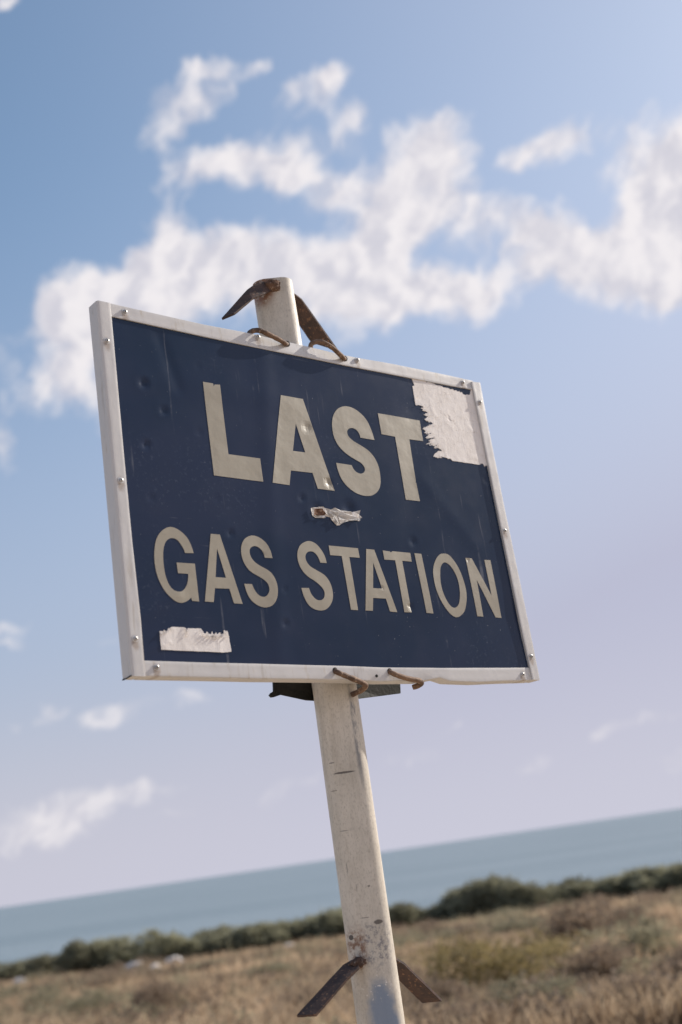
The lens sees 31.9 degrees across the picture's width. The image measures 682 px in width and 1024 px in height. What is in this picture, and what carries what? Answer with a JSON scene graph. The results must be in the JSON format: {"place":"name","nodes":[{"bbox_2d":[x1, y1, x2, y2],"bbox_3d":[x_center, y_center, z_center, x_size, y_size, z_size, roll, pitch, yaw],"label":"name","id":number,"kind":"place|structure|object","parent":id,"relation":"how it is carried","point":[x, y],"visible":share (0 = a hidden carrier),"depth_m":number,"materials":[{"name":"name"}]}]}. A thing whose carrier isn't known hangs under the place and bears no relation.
{"place":"outdoors","nodes":[
{"label":"outdoors","id":0,"kind":"place"},
{"bbox_2d":[0,808,681,966],"bbox_3d":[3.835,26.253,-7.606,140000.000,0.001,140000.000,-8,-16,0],"label":"sea","id":1,"kind":"structure","parent":0,"point":[426,876],"depth_m":1311.38,"materials":[{"name":"liquid"}]},
{"bbox_2d":[0,0,681,907],"label":"sky","id":2,"kind":"structure","parent":0,"point":[486,192],"materials":[{"name":"blue"}]},
{"bbox_3d":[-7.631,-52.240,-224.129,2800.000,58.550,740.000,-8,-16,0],"label":"ground","id":3,"kind":"structure","parent":0,"visible":0},
{"bbox_2d":[0,958,34,979],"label":"coastal shrub","id":4,"kind":"object","parent":3,"relation":"on","point":[15,969],"visible":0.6,"depth_m":55.05,"materials":[{"name":"green plant"}]},
{"bbox_2d":[12,977,24,985],"bbox_3d":[-12.960,19.025,48.080,0.498,0.516,0.793,5,-21,-39],"label":"stone","id":5,"kind":"object","parent":3,"relation":"on","point":[18,979],"visible":0.34,"depth_m":47.96,"materials":[{"name":"stone"}]},
{"bbox_2d":[19,988,60,1006],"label":"heath shrub","id":6,"kind":"object","parent":3,"relation":"on","point":[31,997],"visible":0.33,"depth_m":30.77,"materials":[{"name":"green plant"}]},
{"bbox_2d":[22,952,60,976],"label":"coastal shrub","id":7,"kind":"object","parent":3,"relation":"on","point":[42,961],"visible":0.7,"depth_m":53.42,"materials":[{"name":"green plant"}]},
{"bbox_2d":[52,938,100,975],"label":"coastal shrub","id":8,"kind":"object","parent":3,"relation":"on","point":[64,960],"visible":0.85,"depth_m":50.76,"materials":[{"name":"green plant"}]},
{"bbox_2d":[57,989,111,1017],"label":"heath shrub","id":9,"kind":"object","parent":3,"relation":"on","point":[74,1003],"visible":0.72,"depth_m":23.98,"materials":[{"name":"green plant"}]},
{"bbox_2d":[70,975,123,991],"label":"heath shrub","id":10,"kind":"object","parent":3,"relation":"on","point":[102,984],"visible":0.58,"depth_m":35.23,"materials":[{"name":"brown plant"}]},
{"bbox_2d":[67,933,139,972],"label":"coastal shrub","id":11,"kind":"object","parent":3,"relation":"on","point":[102,946],"visible":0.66,"depth_m":51.35,"materials":[{"name":"green plant"}]},
{"bbox_2d":[86,941,141,971],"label":"coastal shrub","id":12,"kind":"object","parent":3,"relation":"on","point":[123,955],"visible":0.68,"depth_m":50.90,"materials":[{"name":"green plant"}]},
{"bbox_2d":[125,961,140,968],"bbox_3d":[-8.063,17.799,46.413,0.776,0.563,0.625,-8,-16,0],"label":"stone","id":13,"kind":"object","parent":3,"relation":"on","point":[130,964],"visible":0.3,"depth_m":46.29,"materials":[{"name":"stone"}]},
{"bbox_2d":[131,927,186,963],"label":"coastal shrub","id":14,"kind":"object","parent":3,"relation":"on","point":[157,945],"visible":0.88,"depth_m":49.75,"materials":[{"name":"green plant"}]},
{"bbox_2d":[128,970,200,1013],"bbox_3d":[-3.410,9.072,22.241,1.317,0.926,1.560,-10,-16,7],"label":"heath shrub","id":15,"kind":"object","parent":3,"relation":"on","point":[152,991],"visible":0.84,"depth_m":22.28,"materials":[{"name":"brown plant"}]},
{"bbox_2d":[165,956,183,965],"bbox_3d":[-6.462,17.517,46.235,0.840,0.554,0.621,-18,-18,30],"label":"stone","id":16,"kind":"object","parent":3,"relation":"on","point":[169,959],"visible":0.33,"depth_m":46.12,"materials":[{"name":"stone"}]},
{"bbox_2d":[166,937,204,958],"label":"coastal shrub","id":17,"kind":"object","parent":3,"relation":"on","point":[189,943],"visible":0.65,"depth_m":49.76,"materials":[{"name":"green plant"}]},
{"bbox_2d":[170,958,228,971],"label":"heath shrub","id":18,"kind":"object","parent":3,"relation":"on","point":[198,963],"visible":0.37,"depth_m":38.97,"materials":[{"name":"brown plant"}]},
{"bbox_2d":[188,922,234,955],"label":"coastal shrub","id":19,"kind":"object","parent":3,"relation":"on","point":[219,930],"visible":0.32,"depth_m":51.11,"materials":[{"name":"green plant"}]},
{"bbox_2d":[195,929,273,954],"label":"coastal shrub","id":20,"kind":"object","parent":3,"relation":"on","point":[216,943],"visible":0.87,"depth_m":48.57,"materials":[{"name":"green plant"}]},
{"bbox_2d":[227,920,291,947],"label":"coastal shrub","id":21,"kind":"object","parent":3,"relation":"on","point":[279,932],"visible":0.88,"depth_m":48.91,"materials":[{"name":"green plant"}]},
{"bbox_2d":[239,960,294,980],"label":"heath shrub","id":22,"kind":"object","parent":3,"relation":"on","point":[277,966],"visible":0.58,"depth_m":27.91,"materials":[{"name":"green plant"}]},
{"bbox_2d":[270,917,319,943],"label":"coastal shrub","id":23,"kind":"object","parent":3,"relation":"on","point":[297,924],"visible":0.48,"depth_m":49.60,"materials":[{"name":"green plant"}]},
{"bbox_2d":[270,983,337,1010],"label":"heath shrub","id":24,"kind":"object","parent":3,"relation":"on","point":[301,998],"visible":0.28,"depth_m":17.12,"materials":[{"name":"brown plant"}]},
{"bbox_2d":[89,277,539,1023],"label":"road sign","id":25,"kind":"object","parent":3,"relation":"on","point":[325,531],"visible":1,"depth_m":2.21,"materials":[{"name":"blue metal"}]},
{"bbox_2d":[286,911,343,942],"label":"coastal shrub","id":26,"kind":"object","parent":3,"relation":"on","point":[317,933],"visible":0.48,"depth_m":49.47,"materials":[{"name":"green plant"}]},
{"bbox_2d":[306,906,344,937],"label":"coastal shrub","id":27,"kind":"object","parent":3,"relation":"on","point":[332,917],"visible":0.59,"depth_m":49.61,"materials":[{"name":"green plant"}]},
{"bbox_2d":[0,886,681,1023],"bbox_3d":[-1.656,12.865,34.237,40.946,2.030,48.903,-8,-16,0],"label":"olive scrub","id":28,"kind":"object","parent":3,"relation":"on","point":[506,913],"visible":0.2,"depth_m":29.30,"materials":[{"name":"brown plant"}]},
{"bbox_2d":[0,885,681,1023],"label":"dry grass","id":29,"kind":"structure","parent":3,"relation":"on","point":[666,1008],"depth_m":20.24,"materials":[{"name":"beige plant"}]},
{"bbox_2d":[391,915,409,927],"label":"coastal shrub","id":30,"kind":"object","parent":3,"relation":"on","point":[393,920],"visible":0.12,"depth_m":48.67,"materials":[{"name":"green plant"}]},
{"bbox_2d":[388,900,430,927],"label":"coastal shrub","id":31,"kind":"object","parent":3,"relation":"on","point":[401,911],"visible":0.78,"depth_m":48.98,"materials":[{"name":"green plant"}]},
{"bbox_2d":[404,907,452,926],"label":"coastal shrub","id":32,"kind":"object","parent":3,"relation":"on","point":[440,913],"visible":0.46,"depth_m":49.23,"materials":[{"name":"green plant"}]},
{"bbox_2d":[392,924,465,949],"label":"heath shrub","id":33,"kind":"object","parent":3,"relation":"on","point":[408,938],"visible":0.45,"depth_m":30.77,"materials":[{"name":"brown plant"}]},
{"bbox_2d":[400,968,477,1007],"bbox_3d":[1.085,6.015,14.733,1.092,0.695,0.922,1,-19,-30],"label":"heath shrub","id":34,"kind":"object","parent":3,"relation":"on","point":[438,989],"visible":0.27,"depth_m":14.78,"materials":[{"name":"brown plant"}]},
{"bbox_2d":[425,900,470,920],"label":"coastal shrub","id":35,"kind":"object","parent":3,"relation":"on","point":[436,906],"visible":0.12,"depth_m":49.41,"materials":[{"name":"green plant"}]},
{"bbox_2d":[403,937,493,967],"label":"gorse bush","id":36,"kind":"object","parent":3,"relation":"on","point":[431,955],"visible":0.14,"depth_m":23.25,"materials":[{"name":"plant"}]},
{"bbox_2d":[437,884,470,919],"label":"coastal shrub","id":37,"kind":"object","parent":3,"relation":"on","point":[451,899],"visible":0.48,"depth_m":48.70,"materials":[{"name":"green plant"}]},
{"bbox_2d":[427,921,491,937],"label":"heath shrub","id":38,"kind":"object","parent":3,"relation":"on","point":[460,927],"visible":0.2,"depth_m":34.13,"materials":[{"name":"brown plant"}]},
{"bbox_2d":[458,871,504,918],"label":"coastal shrub","id":39,"kind":"object","parent":3,"relation":"on","point":[468,905],"visible":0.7,"depth_m":47.35,"materials":[{"name":"green plant"}]},
{"bbox_2d":[419,927,574,989],"bbox_3d":[2.204,6.380,16.915,2.239,1.162,2.021,-10,-16,4],"label":"gorse bush","id":40,"kind":"object","parent":3,"relation":"on","point":[504,959],"visible":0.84,"depth_m":16.64,"materials":[{"name":"green plant"}]},
{"bbox_2d":[467,875,527,914],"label":"coastal shrub","id":41,"kind":"object","parent":3,"relation":"on","point":[505,891],"visible":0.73,"depth_m":47.05,"materials":[{"name":"green plant"}]},
{"bbox_2d":[495,880,555,911],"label":"coastal shrub","id":42,"kind":"object","parent":3,"relation":"on","point":[530,895],"visible":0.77,"depth_m":46.38,"materials":[{"name":"green plant"}]},
{"bbox_2d":[486,907,577,937],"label":"heath shrub","id":43,"kind":"object","parent":3,"relation":"on","point":[518,924],"visible":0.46,"depth_m":31.07,"materials":[{"name":"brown plant"}]},
{"bbox_2d":[483,970,587,1012],"bbox_3d":[2.258,5.340,13.171,1.272,0.637,1.448,-17,-18,26],"label":"heath shrub","id":44,"kind":"object","parent":3,"relation":"on","point":[561,983],"visible":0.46,"depth_m":13.05,"materials":[{"name":"brown plant"}]},
{"bbox_2d":[485,930,596,962],"bbox_3d":[3.326,7.390,19.957,1.940,0.697,2.150,-14,-17,19],"label":"gorse bush","id":45,"kind":"object","parent":3,"relation":"on","point":[565,944],"visible":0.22,"depth_m":19.72,"materials":[{"name":"brown plant"}]},
{"bbox_2d":[532,884,579,908],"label":"coastal shrub","id":46,"kind":"object","parent":3,"relation":"on","point":[558,893],"visible":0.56,"depth_m":46.79,"materials":[{"name":"green plant"}]},
{"bbox_2d":[545,874,598,901],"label":"coastal shrub","id":47,"kind":"object","parent":3,"relation":"on","point":[566,881],"visible":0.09,"depth_m":47.93,"materials":[{"name":"green plant"}]},
{"bbox_2d":[529,892,615,944],"bbox_3d":[4.518,7.928,22.843,1.548,1.162,2.061,-6,-16,-7],"label":"heath shrub","id":48,"kind":"object","parent":3,"relation":"on","point":[571,922],"visible":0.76,"depth_m":22.58,"materials":[{"name":"brown plant"}]},
{"bbox_2d":[563,876,624,902],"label":"coastal shrub","id":49,"kind":"object","parent":3,"relation":"on","point":[595,887],"visible":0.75,"depth_m":46.92,"materials":[{"name":"green plant"}]},
{"bbox_2d":[549,935,645,983],"bbox_3d":[3.548,6.105,16.102,1.191,0.726,1.586,-17,-18,28],"label":"heath shrub","id":50,"kind":"object","parent":3,"relation":"on","point":[587,962],"visible":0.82,"depth_m":15.93,"materials":[{"name":"brown plant"}]},
{"bbox_2d":[598,873,630,896],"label":"coastal shrub","id":51,"kind":"object","parent":3,"relation":"on","point":[615,879],"visible":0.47,"depth_m":46.80,"materials":[{"name":"green plant"}]},
{"bbox_2d":[568,909,681,959],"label":"heath shrub","id":52,"kind":"object","parent":3,"relation":"on","point":[651,935],"visible":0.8,"depth_m":17.90,"materials":[{"name":"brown plant"}]},
{"bbox_2d":[584,904,680,933],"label":"heath shrub","id":53,"kind":"object","parent":3,"relation":"on","point":[620,912],"visible":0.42,"depth_m":26.13,"materials":[{"name":"brown plant"}]},
{"bbox_2d":[599,963,677,1008],"bbox_3d":[3.027,4.962,12.262,1.103,0.533,0.916,-6,-16,-8],"label":"heath shrub","id":54,"kind":"object","parent":3,"relation":"on","point":[632,977],"visible":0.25,"depth_m":12.27,"materials":[{"name":"brown plant"}]},
{"bbox_2d":[615,865,667,894],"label":"coastal shrub","id":55,"kind":"object","parent":3,"relation":"on","point":[631,885],"visible":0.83,"depth_m":46.18,"materials":[{"name":"green plant"}]},
{"bbox_2d":[631,864,677,893],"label":"coastal shrub","id":56,"kind":"object","parent":3,"relation":"on","point":[662,886],"visible":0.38,"depth_m":45.83,"materials":[{"name":"green plant"}]},
{"bbox_2d":[649,941,681,979],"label":"heath shrub","id":57,"kind":"object","parent":3,"relation":"on","point":[672,957],"visible":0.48,"depth_m":13.87,"materials":[{"name":"brown plant"}]},
{"bbox_2d":[661,861,681,890],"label":"coastal shrub","id":58,"kind":"object","parent":3,"relation":"on","point":[671,870],"visible":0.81,"depth_m":45.26,"materials":[{"name":"green plant"}]},
{"bbox_2d":[674,864,681,882],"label":"coastal shrub","id":59,"kind":"object","parent":3,"relation":"on","point":[678,873],"visible":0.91,"depth_m":45.22,"materials":[{"name":"green plant"}]}
]}

